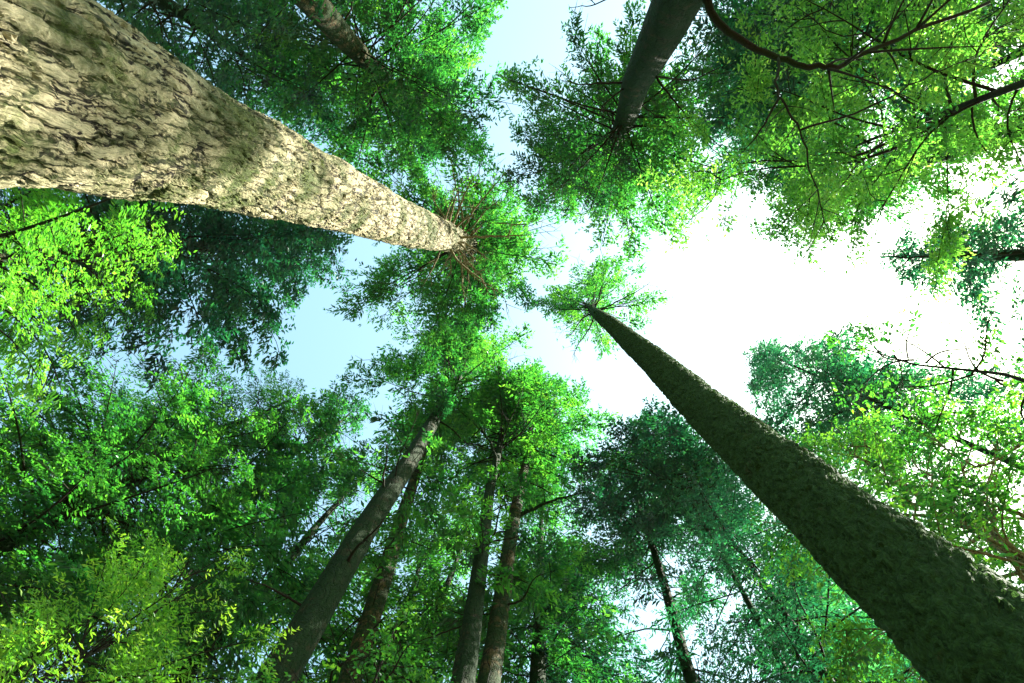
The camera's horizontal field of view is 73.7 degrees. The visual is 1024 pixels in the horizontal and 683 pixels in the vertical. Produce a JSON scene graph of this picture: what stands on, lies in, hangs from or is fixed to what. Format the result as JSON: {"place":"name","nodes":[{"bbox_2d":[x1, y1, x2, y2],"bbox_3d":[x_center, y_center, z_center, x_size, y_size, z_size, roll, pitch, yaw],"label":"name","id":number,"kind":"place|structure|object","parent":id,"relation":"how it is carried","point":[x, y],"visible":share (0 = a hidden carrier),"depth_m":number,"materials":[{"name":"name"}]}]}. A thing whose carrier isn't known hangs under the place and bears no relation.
{"place":"outdoors","nodes":[
{"label":"outdoors","id":0,"kind":"place"},
{"bbox_2d":[0,0,1023,682],"label":"sky","id":1,"kind":"structure","parent":0,"point":[731,292],"materials":[{"name":"white"}]},
{"bbox_3d":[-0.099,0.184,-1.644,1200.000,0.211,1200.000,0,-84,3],"label":"ground","id":2,"kind":"structure","parent":0,"visible":0},
{"bbox_2d":[0,366,191,612],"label":"hemlock tree","id":3,"kind":"object","parent":2,"relation":"on","point":[124,399],"visible":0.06,"depth_m":26.72,"materials":[{"name":"green plant"}]},
{"bbox_2d":[0,187,197,418],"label":"cedar tree","id":4,"kind":"object","parent":2,"relation":"on","point":[39,227],"visible":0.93,"depth_m":12.14,"materials":[{"name":"green plant"}]},
{"bbox_2d":[0,187,216,328],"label":"hemlock tree","id":5,"kind":"object","parent":2,"relation":"on","point":[3,197],"visible":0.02,"depth_m":22.50,"materials":[{"name":"green plant"}]},
{"bbox_2d":[0,516,298,682],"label":"cedar tree","id":6,"kind":"object","parent":2,"relation":"on","point":[146,616],"visible":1,"depth_m":5.21,"materials":[{"name":"plant"}]},
{"bbox_2d":[0,326,317,682],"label":"cedar tree","id":7,"kind":"object","parent":2,"relation":"on","point":[113,485],"visible":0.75,"depth_m":17.07,"materials":[{"name":"green plant"}]},
{"bbox_2d":[0,188,356,393],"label":"hemlock tree","id":8,"kind":"object","parent":2,"relation":"on","point":[277,249],"visible":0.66,"depth_m":20.98,"materials":[{"name":"green plant"}]},
{"bbox_2d":[0,375,372,682],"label":"fir tree","id":9,"kind":"object","parent":2,"relation":"on","point":[328,422],"visible":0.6,"depth_m":18.81,"materials":[{"name":"green plant"}]},
{"bbox_2d":[42,452,385,682],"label":"fir tree","id":10,"kind":"object","parent":2,"relation":"on","point":[302,544],"visible":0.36,"depth_m":22.95,"materials":[{"name":"green plant"}]},
{"bbox_2d":[95,0,358,139],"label":"hemlock tree","id":11,"kind":"object","parent":2,"relation":"on","point":[199,17],"visible":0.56,"depth_m":23.15,"materials":[{"name":"green plant"}]},
{"bbox_2d":[0,0,576,374],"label":"fir tree","id":12,"kind":"object","parent":2,"relation":"on","point":[98,99],"visible":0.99,"depth_m":6.83,"materials":[{"name":"beige plant"}]},
{"bbox_2d":[237,595,455,682],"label":"maple tree","id":13,"kind":"object","parent":2,"relation":"on","point":[384,652],"visible":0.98,"depth_m":9.14,"materials":[{"name":"green plant"}]},
{"bbox_2d":[206,0,530,187],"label":"fir tree","id":14,"kind":"object","parent":2,"relation":"on","point":[419,97],"visible":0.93,"depth_m":27.00,"materials":[{"name":"green plant"}]},
{"bbox_2d":[258,516,478,682],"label":"fir tree","id":15,"kind":"object","parent":2,"relation":"on","point":[421,566],"visible":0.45,"depth_m":23.63,"materials":[{"name":"green plant"}]},
{"bbox_2d":[293,400,493,682],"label":"fir tree","id":16,"kind":"object","parent":2,"relation":"on","point":[376,595],"visible":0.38,"depth_m":22.01,"materials":[{"name":"green plant"}]},
{"bbox_2d":[246,301,567,682],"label":"fir tree","id":17,"kind":"object","parent":2,"relation":"on","point":[312,617],"visible":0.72,"depth_m":22.05,"materials":[{"name":"green plant"}]},
{"bbox_2d":[318,499,504,682],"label":"fir tree","id":18,"kind":"object","parent":2,"relation":"on","point":[448,585],"visible":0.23,"depth_m":25.20,"materials":[{"name":"green plant"}]},
{"bbox_2d":[381,321,583,682],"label":"fir tree","id":19,"kind":"object","parent":2,"relation":"on","point":[465,667],"visible":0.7,"depth_m":28.91,"materials":[{"name":"green plant"}]},
{"bbox_2d":[394,365,628,682],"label":"fir tree","id":20,"kind":"object","parent":2,"relation":"on","point":[491,667],"visible":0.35,"depth_m":25.18,"materials":[{"name":"green plant"}]},
{"bbox_2d":[437,477,646,682],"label":"fir tree","id":21,"kind":"object","parent":2,"relation":"on","point":[540,633],"visible":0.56,"depth_m":23.57,"materials":[{"name":"green plant"}]},
{"bbox_2d":[480,535,684,682],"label":"hemlock tree","id":22,"kind":"object","parent":2,"relation":"on","point":[607,652],"visible":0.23,"depth_m":24.90,"materials":[{"name":"green plant"}]},
{"bbox_2d":[548,437,775,682],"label":"hemlock tree","id":23,"kind":"object","parent":2,"relation":"on","point":[634,550],"visible":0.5,"depth_m":27.65,"materials":[{"name":"green plant"}]},
{"bbox_2d":[564,394,797,682],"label":"fir tree","id":24,"kind":"object","parent":2,"relation":"on","point":[669,430],"visible":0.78,"depth_m":26.31,"materials":[{"name":"green plant"}]},
{"bbox_2d":[495,0,1012,275],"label":"fir tree","id":25,"kind":"object","parent":2,"relation":"on","point":[602,169],"visible":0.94,"depth_m":25.44,"materials":[{"name":"green plant"}]},
{"bbox_2d":[529,252,1023,682],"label":"hemlock tree","id":26,"kind":"object","parent":2,"relation":"on","point":[936,608],"visible":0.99,"depth_m":4.97,"materials":[{"name":"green plant"}]},
{"bbox_2d":[636,442,982,682],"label":"cedar tree","id":27,"kind":"object","parent":2,"relation":"on","point":[791,612],"visible":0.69,"depth_m":16.86,"materials":[{"name":"green plant"}]},
{"bbox_2d":[635,0,1023,303],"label":"maple tree","id":28,"kind":"object","parent":2,"relation":"on","point":[976,135],"visible":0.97,"depth_m":15.73,"materials":[{"name":"green plant"}]},
{"bbox_2d":[737,519,923,682],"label":"cedar tree","id":29,"kind":"object","parent":2,"relation":"on","point":[841,625],"visible":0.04,"depth_m":19.84,"materials":[{"name":"green plant"}]},
{"bbox_2d":[695,0,995,212],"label":"fir tree","id":30,"kind":"object","parent":2,"relation":"on","point":[719,129],"visible":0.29,"depth_m":23.16,"materials":[{"name":"green plant"}]},
{"bbox_2d":[781,556,913,681],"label":"fir tree","id":31,"kind":"object","parent":2,"relation":"on","point":[872,633],"visible":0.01,"depth_m":24.94,"materials":[{"name":"green plant"}]},
{"bbox_2d":[677,0,1023,142],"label":"hemlock tree","id":32,"kind":"object","parent":2,"relation":"on","point":[730,4],"visible":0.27,"depth_m":21.56,"materials":[{"name":"green plant"}]},
{"bbox_2d":[740,320,1022,518],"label":"fir tree","id":33,"kind":"object","parent":2,"relation":"on","point":[777,370],"visible":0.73,"depth_m":27.14,"materials":[{"name":"green plant"}]},
{"bbox_2d":[743,369,1023,682],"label":"maple tree","id":34,"kind":"object","parent":2,"relation":"on","point":[954,504],"visible":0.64,"depth_m":9.42,"materials":[{"name":"green plant"}]},
{"bbox_2d":[761,63,1023,250],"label":"fir tree","id":35,"kind":"object","parent":2,"relation":"on","point":[892,195],"visible":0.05,"depth_m":26.48,"materials":[{"name":"green plant"}]},
{"bbox_2d":[821,286,1023,477],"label":"maple tree","id":36,"kind":"object","parent":2,"relation":"on","point":[985,372],"visible":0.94,"depth_m":11.01,"materials":[{"name":"green plant"}]},
{"bbox_2d":[875,169,1023,350],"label":"hemlock tree","id":37,"kind":"object","parent":2,"relation":"on","point":[987,252],"visible":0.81,"depth_m":23.50,"materials":[{"name":"green plant"}]},
{"bbox_2d":[878,0,1023,127],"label":"fir tree","id":38,"kind":"object","parent":2,"relation":"on","point":[1003,53],"visible":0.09,"depth_m":23.40,"materials":[{"name":"green plant"}]},
{"bbox_2d":[953,357,1023,466],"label":"fir tree","id":39,"kind":"object","parent":2,"relation":"on","point":[994,368],"visible":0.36,"depth_m":31.15,"materials":[{"name":"green plant"}]}
]}

